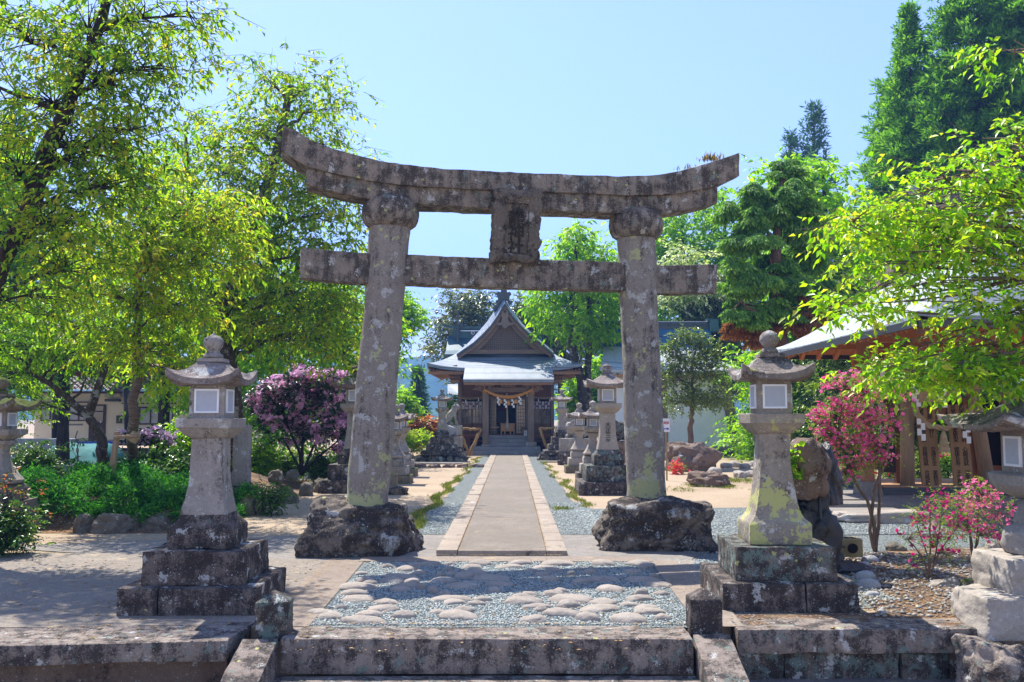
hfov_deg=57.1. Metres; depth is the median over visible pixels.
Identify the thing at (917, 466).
garden shrub
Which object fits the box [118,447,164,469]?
glossy dark shrub
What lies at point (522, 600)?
cobblestone
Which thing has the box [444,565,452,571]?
cobblestone
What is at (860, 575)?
edging cobble
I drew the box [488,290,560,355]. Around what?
evergreen tree
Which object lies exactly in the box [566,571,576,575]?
cobblestone
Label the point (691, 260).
white flecked tree
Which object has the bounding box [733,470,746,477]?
kerb stone block
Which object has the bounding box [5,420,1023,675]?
ground
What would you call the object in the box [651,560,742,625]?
paved band
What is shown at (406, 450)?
stone lantern
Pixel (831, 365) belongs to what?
broadleaf tree
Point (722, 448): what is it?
rubble foundation
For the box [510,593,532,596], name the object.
cobblestone
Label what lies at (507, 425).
bell rope
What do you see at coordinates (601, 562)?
cobblestone
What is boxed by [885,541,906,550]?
garden stone
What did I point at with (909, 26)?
cedar tree
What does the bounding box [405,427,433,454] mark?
yellow green shrub
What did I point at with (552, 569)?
cobblestone
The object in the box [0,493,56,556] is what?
red tipped corner shrub
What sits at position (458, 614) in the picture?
cobblestone
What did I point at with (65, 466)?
gravel lot
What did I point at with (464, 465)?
stepping stone
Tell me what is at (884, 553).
garden stone
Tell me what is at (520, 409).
lattice door
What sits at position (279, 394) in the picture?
rhododendron bush
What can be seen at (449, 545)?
path kerb
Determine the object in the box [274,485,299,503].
border rock
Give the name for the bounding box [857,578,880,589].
edging cobble
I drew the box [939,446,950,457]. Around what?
distant azalea
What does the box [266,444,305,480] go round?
bright garden shrub
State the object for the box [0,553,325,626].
terrace
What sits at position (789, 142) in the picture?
cedar tree
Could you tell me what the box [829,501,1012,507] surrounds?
kerb slab
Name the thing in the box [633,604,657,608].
cobblestone
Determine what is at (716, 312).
broadleaf tree
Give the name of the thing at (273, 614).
stone bollard
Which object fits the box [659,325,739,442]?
clipped holly tree
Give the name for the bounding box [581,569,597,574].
cobblestone
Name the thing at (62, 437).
broadleaf tree
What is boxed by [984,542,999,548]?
garden stone
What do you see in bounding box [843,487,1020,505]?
stone terrace
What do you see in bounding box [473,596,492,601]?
cobblestone
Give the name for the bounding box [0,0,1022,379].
sky
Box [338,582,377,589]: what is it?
cobblestone
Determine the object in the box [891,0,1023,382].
cedar tree
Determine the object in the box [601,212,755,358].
broadleaf tree
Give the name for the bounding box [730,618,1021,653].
stone coping
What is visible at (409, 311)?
light green tree
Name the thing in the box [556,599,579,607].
cobblestone
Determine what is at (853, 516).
flat stone
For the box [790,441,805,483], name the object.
round leaved plant
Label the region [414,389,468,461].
stone lantern
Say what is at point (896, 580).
stray pebbles
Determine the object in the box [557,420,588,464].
ox statue
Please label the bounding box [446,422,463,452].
stone pedestal
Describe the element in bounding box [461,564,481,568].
cobblestone
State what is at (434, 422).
orange tipped shrub
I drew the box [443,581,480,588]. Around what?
cobblestone
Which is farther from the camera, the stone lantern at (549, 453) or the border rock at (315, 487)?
the stone lantern at (549, 453)
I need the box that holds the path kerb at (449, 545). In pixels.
[436,454,566,555]
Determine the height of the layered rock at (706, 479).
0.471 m
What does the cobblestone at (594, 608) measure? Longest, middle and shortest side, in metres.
0.441 x 0.275 x 0.065 m
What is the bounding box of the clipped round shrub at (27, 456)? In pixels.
[10,433,71,492]
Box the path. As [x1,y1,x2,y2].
[458,454,545,549]
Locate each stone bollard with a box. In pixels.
[254,590,293,640]
[685,587,722,636]
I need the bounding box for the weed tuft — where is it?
[696,151,723,161]
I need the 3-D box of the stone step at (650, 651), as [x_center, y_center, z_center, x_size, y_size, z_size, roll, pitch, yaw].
[-0.203,2.571,7.838,3.366,0.298,0.495,0,-5,0]
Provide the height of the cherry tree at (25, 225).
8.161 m
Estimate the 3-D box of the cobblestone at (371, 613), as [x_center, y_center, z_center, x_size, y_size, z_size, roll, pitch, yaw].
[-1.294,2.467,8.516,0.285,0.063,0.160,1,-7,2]
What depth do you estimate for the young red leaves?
12.48 m
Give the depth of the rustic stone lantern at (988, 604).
8.25 m
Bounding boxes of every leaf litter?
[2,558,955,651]
[852,552,971,616]
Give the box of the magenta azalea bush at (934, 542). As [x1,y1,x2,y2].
[890,483,983,578]
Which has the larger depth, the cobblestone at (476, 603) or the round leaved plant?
the round leaved plant
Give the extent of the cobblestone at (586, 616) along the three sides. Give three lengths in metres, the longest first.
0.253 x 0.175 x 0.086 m
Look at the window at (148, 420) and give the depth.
49.80 m
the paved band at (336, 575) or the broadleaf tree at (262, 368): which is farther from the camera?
the broadleaf tree at (262, 368)
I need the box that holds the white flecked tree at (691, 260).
[657,236,734,320]
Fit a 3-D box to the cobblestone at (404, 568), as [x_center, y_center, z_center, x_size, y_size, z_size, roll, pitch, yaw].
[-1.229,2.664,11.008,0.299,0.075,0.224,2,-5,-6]
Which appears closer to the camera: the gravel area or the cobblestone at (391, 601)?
the cobblestone at (391, 601)
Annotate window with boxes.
[40,402,87,420]
[122,403,175,424]
[462,409,471,423]
[472,409,481,423]
[534,409,541,423]
[542,409,550,423]
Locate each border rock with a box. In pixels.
[72,513,93,533]
[91,513,134,533]
[131,512,140,529]
[140,510,172,529]
[240,494,254,515]
[254,498,264,514]
[268,469,283,481]
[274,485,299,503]
[286,469,298,480]
[299,481,313,495]
[313,478,323,492]
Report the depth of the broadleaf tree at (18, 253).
34.11 m
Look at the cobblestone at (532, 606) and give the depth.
8.82 m
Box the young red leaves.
[0,463,52,540]
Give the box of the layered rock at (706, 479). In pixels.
[686,470,730,486]
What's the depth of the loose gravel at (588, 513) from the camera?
16.02 m
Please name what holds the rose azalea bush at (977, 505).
on the soil patch
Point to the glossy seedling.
(270, 500)
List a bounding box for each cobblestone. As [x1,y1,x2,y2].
[306,608,340,613]
[317,612,342,619]
[336,604,346,609]
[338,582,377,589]
[340,589,368,595]
[341,594,376,601]
[341,615,385,624]
[354,571,368,574]
[355,576,374,581]
[355,610,383,616]
[364,579,377,583]
[367,604,399,611]
[373,598,398,604]
[378,576,404,582]
[379,601,390,604]
[381,563,393,567]
[384,573,418,578]
[390,585,410,591]
[390,610,416,618]
[391,582,418,588]
[395,565,417,571]
[404,578,419,581]
[407,562,423,566]
[410,571,427,575]
[417,583,426,589]
[421,561,441,565]
[428,577,457,583]
[429,587,438,593]
[429,609,444,613]
[430,595,470,601]
[436,571,444,576]
[437,590,451,594]
[438,609,477,620]
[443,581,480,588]
[443,598,465,604]
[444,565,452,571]
[445,561,455,564]
[446,571,458,575]
[454,571,476,578]
[454,605,474,611]
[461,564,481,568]
[465,568,487,573]
[466,600,487,605]
[468,559,491,565]
[472,574,509,580]
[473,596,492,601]
[484,581,514,586]
[486,586,500,592]
[495,564,522,568]
[503,596,543,604]
[508,560,532,564]
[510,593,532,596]
[519,614,547,623]
[521,603,552,608]
[522,591,537,595]
[523,568,539,572]
[532,565,552,568]
[534,571,550,575]
[535,605,546,611]
[540,559,575,565]
[541,575,559,581]
[542,589,563,596]
[542,607,578,617]
[544,567,562,571]
[547,594,592,602]
[554,587,568,592]
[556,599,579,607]
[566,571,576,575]
[572,577,590,583]
[575,612,599,621]
[579,604,620,612]
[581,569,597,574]
[587,575,619,581]
[589,597,616,604]
[591,559,614,565]
[596,584,625,592]
[609,612,646,623]
[619,601,638,606]
[624,576,660,582]
[624,594,653,601]
[626,559,654,566]
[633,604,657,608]
[633,607,665,614]
[634,588,648,594]
[636,563,647,569]
[643,581,672,587]
[650,573,658,577]
[652,590,669,595]
[654,613,671,620]
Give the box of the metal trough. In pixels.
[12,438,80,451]
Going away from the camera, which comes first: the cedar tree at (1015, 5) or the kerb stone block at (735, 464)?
the kerb stone block at (735, 464)
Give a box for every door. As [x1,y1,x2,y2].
[88,404,105,440]
[489,399,496,433]
[516,399,525,433]
[982,401,1000,464]
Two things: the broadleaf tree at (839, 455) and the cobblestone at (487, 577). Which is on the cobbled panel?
the cobblestone at (487, 577)
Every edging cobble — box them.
[855,570,876,579]
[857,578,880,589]
[861,555,878,562]
[865,591,879,596]
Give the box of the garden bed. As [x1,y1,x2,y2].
[34,472,313,532]
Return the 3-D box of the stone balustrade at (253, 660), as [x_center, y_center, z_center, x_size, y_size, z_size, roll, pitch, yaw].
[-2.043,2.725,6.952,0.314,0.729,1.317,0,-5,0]
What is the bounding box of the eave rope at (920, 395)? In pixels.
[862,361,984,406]
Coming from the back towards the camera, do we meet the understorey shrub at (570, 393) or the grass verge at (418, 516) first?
the understorey shrub at (570, 393)
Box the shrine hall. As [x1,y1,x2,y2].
[427,290,582,455]
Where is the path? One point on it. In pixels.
(504, 517)
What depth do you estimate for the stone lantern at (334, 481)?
22.68 m
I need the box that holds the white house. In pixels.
[34,365,262,445]
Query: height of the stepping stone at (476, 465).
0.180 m
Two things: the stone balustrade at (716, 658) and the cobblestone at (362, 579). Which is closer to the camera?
the stone balustrade at (716, 658)
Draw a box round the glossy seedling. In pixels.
[240,476,298,516]
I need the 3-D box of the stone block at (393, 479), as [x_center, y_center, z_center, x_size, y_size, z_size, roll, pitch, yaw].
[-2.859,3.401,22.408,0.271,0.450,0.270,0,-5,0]
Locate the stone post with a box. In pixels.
[232,425,251,485]
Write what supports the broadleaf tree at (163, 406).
on the gravel lot
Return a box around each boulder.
[294,494,423,557]
[591,495,717,552]
[665,441,722,471]
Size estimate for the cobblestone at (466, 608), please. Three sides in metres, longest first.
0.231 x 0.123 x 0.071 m
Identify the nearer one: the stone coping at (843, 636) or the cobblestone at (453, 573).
the stone coping at (843, 636)
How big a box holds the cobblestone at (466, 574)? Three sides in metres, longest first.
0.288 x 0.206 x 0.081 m
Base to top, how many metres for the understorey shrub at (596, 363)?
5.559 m
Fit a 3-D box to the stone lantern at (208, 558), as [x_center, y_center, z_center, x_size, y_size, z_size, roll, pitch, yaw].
[-2.950,1.252,9.198,1.274,2.681,1.265,0,-5,-1]
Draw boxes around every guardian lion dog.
[446,402,462,436]
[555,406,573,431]
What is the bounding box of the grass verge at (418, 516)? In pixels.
[409,456,752,529]
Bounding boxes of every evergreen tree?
[413,288,526,395]
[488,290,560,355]
[543,304,593,402]
[553,292,619,440]
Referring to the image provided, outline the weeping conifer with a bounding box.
[709,159,858,442]
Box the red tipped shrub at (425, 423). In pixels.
[407,412,435,455]
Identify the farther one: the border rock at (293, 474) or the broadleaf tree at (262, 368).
the broadleaf tree at (262, 368)
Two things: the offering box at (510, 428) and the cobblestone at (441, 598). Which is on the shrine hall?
the offering box at (510, 428)
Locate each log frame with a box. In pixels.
[460,427,481,455]
[538,426,554,448]
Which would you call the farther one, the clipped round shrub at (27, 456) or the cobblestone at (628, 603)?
the clipped round shrub at (27, 456)
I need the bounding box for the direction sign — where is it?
[663,418,669,480]
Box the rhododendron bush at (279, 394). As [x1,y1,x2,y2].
[242,362,350,475]
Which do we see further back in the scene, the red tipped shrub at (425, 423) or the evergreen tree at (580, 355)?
the evergreen tree at (580, 355)
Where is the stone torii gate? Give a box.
[281,126,739,506]
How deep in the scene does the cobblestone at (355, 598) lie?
9.17 m
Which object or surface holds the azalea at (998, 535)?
on the soil patch
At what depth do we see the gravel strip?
22.53 m
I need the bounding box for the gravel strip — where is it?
[420,456,489,533]
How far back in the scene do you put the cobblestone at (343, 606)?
8.77 m
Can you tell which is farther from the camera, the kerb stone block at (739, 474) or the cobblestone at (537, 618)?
the kerb stone block at (739, 474)
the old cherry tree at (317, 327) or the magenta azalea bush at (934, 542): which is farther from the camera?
the old cherry tree at (317, 327)
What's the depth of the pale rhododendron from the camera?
18.80 m
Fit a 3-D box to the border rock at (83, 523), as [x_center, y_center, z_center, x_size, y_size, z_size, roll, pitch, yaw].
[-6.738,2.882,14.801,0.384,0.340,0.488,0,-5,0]
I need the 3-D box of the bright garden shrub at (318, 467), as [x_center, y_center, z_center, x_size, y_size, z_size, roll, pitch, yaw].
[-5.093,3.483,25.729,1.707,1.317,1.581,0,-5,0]
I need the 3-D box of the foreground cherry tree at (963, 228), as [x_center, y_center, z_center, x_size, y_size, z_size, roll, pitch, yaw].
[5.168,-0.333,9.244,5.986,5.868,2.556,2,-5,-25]
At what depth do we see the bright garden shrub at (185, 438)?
21.65 m
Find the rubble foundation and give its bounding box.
[665,446,753,455]
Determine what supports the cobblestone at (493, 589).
on the cobbled panel
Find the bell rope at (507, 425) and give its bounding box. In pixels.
[506,393,508,427]
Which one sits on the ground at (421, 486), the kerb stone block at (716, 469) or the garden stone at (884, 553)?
the kerb stone block at (716, 469)
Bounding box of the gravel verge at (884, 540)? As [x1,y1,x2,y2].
[694,534,998,613]
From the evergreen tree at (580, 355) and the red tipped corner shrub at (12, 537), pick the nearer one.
the red tipped corner shrub at (12, 537)
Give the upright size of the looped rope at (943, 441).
1.273 m
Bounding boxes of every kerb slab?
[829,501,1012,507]
[829,508,1016,516]
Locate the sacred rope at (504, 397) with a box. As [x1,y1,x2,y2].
[482,387,534,407]
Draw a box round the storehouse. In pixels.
[599,318,738,445]
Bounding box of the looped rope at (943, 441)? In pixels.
[911,394,975,451]
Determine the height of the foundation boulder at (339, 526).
0.802 m
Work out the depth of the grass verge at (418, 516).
22.49 m
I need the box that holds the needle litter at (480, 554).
[251,468,683,623]
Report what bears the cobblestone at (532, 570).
on the cobbled panel
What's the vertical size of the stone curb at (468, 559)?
0.024 m
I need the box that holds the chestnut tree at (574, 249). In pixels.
[516,218,621,411]
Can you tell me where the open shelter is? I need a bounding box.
[42,321,157,437]
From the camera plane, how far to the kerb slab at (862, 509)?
16.99 m
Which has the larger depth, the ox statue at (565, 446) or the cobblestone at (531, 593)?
the ox statue at (565, 446)
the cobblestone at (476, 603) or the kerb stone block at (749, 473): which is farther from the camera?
the kerb stone block at (749, 473)
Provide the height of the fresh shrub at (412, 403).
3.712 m
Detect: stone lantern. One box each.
[0,377,48,534]
[116,333,285,615]
[318,366,357,493]
[391,404,412,483]
[399,403,417,476]
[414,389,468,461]
[536,389,572,460]
[564,402,586,472]
[574,364,626,495]
[575,400,598,477]
[700,330,859,612]
[937,398,1023,640]
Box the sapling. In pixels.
[62,431,96,467]
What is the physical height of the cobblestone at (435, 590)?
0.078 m
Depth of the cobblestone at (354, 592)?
9.46 m
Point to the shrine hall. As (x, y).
(494, 353)
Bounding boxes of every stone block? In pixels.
[389,474,397,485]
[707,467,721,473]
[720,463,732,467]
[730,460,739,467]
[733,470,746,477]
[739,463,750,468]
[746,470,752,476]
[951,633,1023,681]
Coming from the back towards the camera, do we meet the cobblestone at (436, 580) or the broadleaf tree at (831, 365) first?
the broadleaf tree at (831, 365)
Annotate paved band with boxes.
[253,560,363,625]
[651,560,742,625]
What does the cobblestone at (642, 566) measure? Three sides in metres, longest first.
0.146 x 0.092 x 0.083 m
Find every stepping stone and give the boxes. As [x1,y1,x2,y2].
[415,463,426,467]
[428,463,440,467]
[442,463,455,467]
[456,463,468,467]
[469,464,483,467]
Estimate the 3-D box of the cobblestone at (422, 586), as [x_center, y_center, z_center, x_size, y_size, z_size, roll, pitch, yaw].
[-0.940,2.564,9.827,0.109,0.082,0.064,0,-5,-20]
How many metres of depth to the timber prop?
16.17 m
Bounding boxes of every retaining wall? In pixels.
[0,654,233,681]
[738,652,956,679]
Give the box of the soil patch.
[735,548,973,624]
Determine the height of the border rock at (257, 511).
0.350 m
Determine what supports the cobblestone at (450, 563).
on the cobbled panel
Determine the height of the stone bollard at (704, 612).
0.389 m
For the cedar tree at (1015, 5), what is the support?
on the ground at (421, 486)
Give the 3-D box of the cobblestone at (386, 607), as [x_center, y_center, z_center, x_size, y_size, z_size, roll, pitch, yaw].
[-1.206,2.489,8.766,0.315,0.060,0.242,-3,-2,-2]
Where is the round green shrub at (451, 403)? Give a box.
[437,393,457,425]
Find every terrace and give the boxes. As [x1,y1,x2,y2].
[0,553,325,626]
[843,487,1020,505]
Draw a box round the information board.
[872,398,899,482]
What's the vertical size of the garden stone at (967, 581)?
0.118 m
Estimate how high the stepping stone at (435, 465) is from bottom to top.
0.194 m
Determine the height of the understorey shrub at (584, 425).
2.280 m
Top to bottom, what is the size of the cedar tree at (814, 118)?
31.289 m
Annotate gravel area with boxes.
[528,456,1013,534]
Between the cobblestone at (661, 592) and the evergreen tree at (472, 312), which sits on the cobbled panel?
the cobblestone at (661, 592)
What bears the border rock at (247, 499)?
on the ground at (421, 486)
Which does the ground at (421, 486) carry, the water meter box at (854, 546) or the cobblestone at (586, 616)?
the water meter box at (854, 546)
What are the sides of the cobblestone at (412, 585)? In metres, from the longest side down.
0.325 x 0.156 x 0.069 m
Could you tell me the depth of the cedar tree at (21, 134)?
42.64 m
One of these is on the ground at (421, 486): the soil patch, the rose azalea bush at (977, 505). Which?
the soil patch
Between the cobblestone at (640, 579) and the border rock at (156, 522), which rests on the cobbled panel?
the cobblestone at (640, 579)
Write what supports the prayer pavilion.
on the ground at (421, 486)
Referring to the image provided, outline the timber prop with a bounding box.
[107,431,140,483]
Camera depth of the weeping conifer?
25.82 m
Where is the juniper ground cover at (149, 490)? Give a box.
[17,453,267,523]
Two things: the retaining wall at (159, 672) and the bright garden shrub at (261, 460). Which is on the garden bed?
the bright garden shrub at (261, 460)
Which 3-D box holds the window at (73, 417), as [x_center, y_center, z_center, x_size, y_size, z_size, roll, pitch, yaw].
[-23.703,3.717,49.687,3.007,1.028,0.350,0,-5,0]
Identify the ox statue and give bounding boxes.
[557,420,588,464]
[596,420,625,462]
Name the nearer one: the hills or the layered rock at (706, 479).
the layered rock at (706, 479)
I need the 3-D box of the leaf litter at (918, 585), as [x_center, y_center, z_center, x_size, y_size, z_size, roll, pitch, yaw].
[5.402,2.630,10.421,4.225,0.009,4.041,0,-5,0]
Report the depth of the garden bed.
15.25 m
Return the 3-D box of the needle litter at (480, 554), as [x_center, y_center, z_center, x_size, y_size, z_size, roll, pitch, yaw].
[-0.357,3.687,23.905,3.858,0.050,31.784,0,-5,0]
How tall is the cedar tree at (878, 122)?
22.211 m
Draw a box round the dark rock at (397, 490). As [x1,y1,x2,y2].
[388,486,408,494]
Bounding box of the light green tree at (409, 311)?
[399,286,431,363]
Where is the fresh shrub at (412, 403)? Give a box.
[396,384,429,418]
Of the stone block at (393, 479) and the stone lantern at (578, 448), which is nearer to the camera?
the stone block at (393, 479)
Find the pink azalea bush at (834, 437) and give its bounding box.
[793,369,915,551]
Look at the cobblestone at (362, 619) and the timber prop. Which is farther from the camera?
the timber prop
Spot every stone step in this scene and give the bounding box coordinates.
[272,675,700,681]
[280,626,693,674]
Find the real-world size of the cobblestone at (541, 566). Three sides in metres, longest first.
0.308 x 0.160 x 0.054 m
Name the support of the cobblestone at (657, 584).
on the cobbled panel
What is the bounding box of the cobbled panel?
[309,562,686,626]
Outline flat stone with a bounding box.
[832,509,939,523]
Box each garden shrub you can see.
[147,416,191,455]
[230,432,286,477]
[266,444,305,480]
[294,444,337,481]
[839,455,877,477]
[876,456,919,477]
[915,447,944,477]
[938,442,952,477]
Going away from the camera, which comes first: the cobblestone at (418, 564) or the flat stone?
the cobblestone at (418, 564)
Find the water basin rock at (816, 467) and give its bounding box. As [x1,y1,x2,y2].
[790,437,831,500]
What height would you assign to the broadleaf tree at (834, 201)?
13.373 m
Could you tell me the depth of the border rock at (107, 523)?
14.61 m
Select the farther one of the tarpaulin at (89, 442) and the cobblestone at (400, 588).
the tarpaulin at (89, 442)
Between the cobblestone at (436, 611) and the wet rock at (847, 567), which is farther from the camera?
the wet rock at (847, 567)
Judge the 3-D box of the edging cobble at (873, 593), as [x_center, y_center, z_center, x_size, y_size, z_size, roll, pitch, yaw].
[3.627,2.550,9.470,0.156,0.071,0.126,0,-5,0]
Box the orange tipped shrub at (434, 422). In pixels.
[418,415,437,442]
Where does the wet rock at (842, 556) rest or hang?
on the wet rock at (847, 567)
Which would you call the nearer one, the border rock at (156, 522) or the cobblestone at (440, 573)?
the cobblestone at (440, 573)
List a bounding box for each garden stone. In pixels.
[877,551,889,555]
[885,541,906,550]
[929,578,958,586]
[960,578,974,585]
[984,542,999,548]
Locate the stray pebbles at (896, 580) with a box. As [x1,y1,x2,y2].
[842,551,972,616]
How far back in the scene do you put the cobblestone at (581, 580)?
10.14 m
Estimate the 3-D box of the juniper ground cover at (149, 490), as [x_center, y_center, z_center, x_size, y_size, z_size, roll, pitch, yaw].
[-7.253,2.670,16.815,5.124,1.314,4.139,0,-5,0]
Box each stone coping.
[0,622,253,665]
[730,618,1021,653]
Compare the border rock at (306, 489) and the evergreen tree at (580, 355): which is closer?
the border rock at (306, 489)
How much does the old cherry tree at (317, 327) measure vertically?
10.818 m
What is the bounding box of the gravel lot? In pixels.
[11,455,326,475]
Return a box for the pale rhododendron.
[117,424,184,455]
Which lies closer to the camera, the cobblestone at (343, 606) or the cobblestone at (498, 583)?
the cobblestone at (343, 606)
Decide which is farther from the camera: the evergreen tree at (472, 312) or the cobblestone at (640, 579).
the evergreen tree at (472, 312)
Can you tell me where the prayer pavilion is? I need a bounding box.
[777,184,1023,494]
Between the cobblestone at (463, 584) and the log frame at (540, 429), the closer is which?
the cobblestone at (463, 584)
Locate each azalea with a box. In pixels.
[667,458,689,474]
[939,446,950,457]
[988,522,1006,546]
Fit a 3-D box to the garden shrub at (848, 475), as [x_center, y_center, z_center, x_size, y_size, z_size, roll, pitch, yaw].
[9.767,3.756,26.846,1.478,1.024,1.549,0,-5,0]
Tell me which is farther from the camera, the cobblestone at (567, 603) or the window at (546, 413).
the window at (546, 413)
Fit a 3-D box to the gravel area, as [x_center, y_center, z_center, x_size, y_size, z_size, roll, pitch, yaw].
[5.092,4.135,28.917,8.903,0.001,29.397,0,-5,0]
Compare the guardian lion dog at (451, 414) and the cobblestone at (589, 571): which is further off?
the guardian lion dog at (451, 414)
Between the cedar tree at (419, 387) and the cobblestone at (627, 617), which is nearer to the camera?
the cobblestone at (627, 617)
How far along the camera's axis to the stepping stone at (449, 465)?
33.59 m
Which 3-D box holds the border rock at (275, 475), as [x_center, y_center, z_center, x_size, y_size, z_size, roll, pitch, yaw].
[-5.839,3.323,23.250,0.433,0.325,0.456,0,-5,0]
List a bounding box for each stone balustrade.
[220,639,277,681]
[693,634,748,681]
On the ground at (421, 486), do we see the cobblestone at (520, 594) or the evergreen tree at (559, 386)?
the evergreen tree at (559, 386)
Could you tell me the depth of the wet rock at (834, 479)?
11.01 m
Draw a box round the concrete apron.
[19,534,699,559]
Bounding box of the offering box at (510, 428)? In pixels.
[500,423,514,434]
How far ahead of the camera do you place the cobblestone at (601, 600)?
9.00 m
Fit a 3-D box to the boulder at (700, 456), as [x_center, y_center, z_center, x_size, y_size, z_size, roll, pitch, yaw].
[6.074,3.919,31.740,1.894,1.048,1.362,0,-5,0]
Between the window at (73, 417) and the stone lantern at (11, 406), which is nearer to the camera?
the stone lantern at (11, 406)
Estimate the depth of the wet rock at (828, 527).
10.67 m
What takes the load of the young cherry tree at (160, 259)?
on the garden bed
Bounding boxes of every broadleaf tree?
[0,137,92,411]
[0,186,151,464]
[75,121,266,451]
[142,280,278,434]
[178,237,353,459]
[238,283,425,459]
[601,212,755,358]
[657,183,782,407]
[659,255,768,403]
[705,343,845,462]
[735,146,900,441]
[788,253,899,459]
[805,426,879,457]
[874,369,963,462]
[914,378,1023,445]
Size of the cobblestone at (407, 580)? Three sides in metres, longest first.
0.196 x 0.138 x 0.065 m
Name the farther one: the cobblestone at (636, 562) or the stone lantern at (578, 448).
the stone lantern at (578, 448)
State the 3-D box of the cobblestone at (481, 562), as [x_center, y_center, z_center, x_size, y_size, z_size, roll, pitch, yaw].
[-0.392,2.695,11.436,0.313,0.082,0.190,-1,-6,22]
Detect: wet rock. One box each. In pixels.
[797,493,843,572]
[823,442,842,505]
[838,560,874,574]
[840,552,844,560]
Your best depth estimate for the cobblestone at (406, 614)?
8.39 m
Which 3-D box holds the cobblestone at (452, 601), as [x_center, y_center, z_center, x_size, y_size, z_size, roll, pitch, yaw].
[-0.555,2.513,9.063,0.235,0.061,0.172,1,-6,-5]
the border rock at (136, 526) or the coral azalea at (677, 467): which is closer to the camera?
the border rock at (136, 526)
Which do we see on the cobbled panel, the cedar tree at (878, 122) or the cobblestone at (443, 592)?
the cobblestone at (443, 592)
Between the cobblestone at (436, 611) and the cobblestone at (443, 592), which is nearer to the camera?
the cobblestone at (436, 611)
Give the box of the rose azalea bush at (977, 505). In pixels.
[927,471,1016,555]
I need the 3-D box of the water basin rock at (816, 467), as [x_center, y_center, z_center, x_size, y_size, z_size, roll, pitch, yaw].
[3.321,1.479,10.919,0.697,0.722,0.698,0,-5,0]
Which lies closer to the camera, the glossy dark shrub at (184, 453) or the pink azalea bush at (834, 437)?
the pink azalea bush at (834, 437)
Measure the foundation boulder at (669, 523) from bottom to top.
0.763 m
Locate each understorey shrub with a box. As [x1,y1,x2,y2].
[554,375,592,422]
[556,410,588,437]
[574,354,602,403]
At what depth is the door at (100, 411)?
49.77 m
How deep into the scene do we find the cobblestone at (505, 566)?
11.17 m
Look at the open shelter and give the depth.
45.45 m
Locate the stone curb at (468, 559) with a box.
[359,557,652,561]
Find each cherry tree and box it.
[0,0,264,354]
[0,275,162,466]
[29,139,287,460]
[136,40,408,471]
[778,36,1023,426]
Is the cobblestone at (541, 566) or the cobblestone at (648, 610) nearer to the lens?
the cobblestone at (648, 610)
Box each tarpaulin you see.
[47,442,123,463]
[79,441,112,443]
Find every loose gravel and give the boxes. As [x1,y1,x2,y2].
[311,559,899,624]
[419,502,968,552]
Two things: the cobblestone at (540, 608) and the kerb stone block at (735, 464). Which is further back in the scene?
the kerb stone block at (735, 464)
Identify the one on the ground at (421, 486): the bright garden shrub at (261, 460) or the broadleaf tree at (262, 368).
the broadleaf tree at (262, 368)
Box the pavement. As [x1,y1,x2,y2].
[749,677,955,681]
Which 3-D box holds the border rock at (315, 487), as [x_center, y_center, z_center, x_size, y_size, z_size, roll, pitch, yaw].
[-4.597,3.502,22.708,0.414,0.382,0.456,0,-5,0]
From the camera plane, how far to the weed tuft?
13.96 m
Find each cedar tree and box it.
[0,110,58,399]
[408,363,432,417]
[767,126,801,332]
[790,99,846,261]
[851,74,930,261]
[852,0,945,285]
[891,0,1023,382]
[972,0,1023,179]
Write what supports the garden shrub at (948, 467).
on the ground at (421, 486)
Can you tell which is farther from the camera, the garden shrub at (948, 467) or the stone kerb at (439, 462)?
the stone kerb at (439, 462)
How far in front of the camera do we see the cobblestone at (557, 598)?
9.14 m
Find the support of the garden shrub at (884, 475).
on the ground at (421, 486)
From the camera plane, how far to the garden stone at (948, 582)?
9.98 m
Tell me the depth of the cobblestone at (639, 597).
9.19 m
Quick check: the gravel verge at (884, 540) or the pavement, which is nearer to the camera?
the pavement
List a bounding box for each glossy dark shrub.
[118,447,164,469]
[122,436,190,476]
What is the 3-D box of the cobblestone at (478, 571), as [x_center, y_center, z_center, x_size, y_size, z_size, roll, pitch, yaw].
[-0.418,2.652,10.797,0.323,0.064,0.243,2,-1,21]
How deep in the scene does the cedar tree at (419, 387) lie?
74.66 m
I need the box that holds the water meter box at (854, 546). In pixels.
[841,536,862,556]
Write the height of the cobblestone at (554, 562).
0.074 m
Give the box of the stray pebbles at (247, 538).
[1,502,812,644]
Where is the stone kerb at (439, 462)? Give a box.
[415,462,462,463]
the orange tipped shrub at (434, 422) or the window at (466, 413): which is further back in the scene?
the window at (466, 413)
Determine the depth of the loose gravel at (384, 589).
9.47 m
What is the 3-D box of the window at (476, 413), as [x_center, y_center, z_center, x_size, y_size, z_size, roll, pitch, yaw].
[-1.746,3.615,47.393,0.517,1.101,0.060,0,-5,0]
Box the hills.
[8,355,1003,419]
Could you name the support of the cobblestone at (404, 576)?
on the cobbled panel
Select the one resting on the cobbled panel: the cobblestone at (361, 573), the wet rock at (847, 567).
the cobblestone at (361, 573)
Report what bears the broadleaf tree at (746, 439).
on the ground at (421, 486)
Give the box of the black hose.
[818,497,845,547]
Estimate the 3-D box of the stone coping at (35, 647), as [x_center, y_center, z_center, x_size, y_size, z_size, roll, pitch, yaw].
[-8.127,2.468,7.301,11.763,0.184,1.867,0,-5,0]
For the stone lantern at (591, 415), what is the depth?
26.79 m
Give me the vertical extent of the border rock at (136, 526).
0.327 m
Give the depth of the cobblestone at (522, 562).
11.43 m

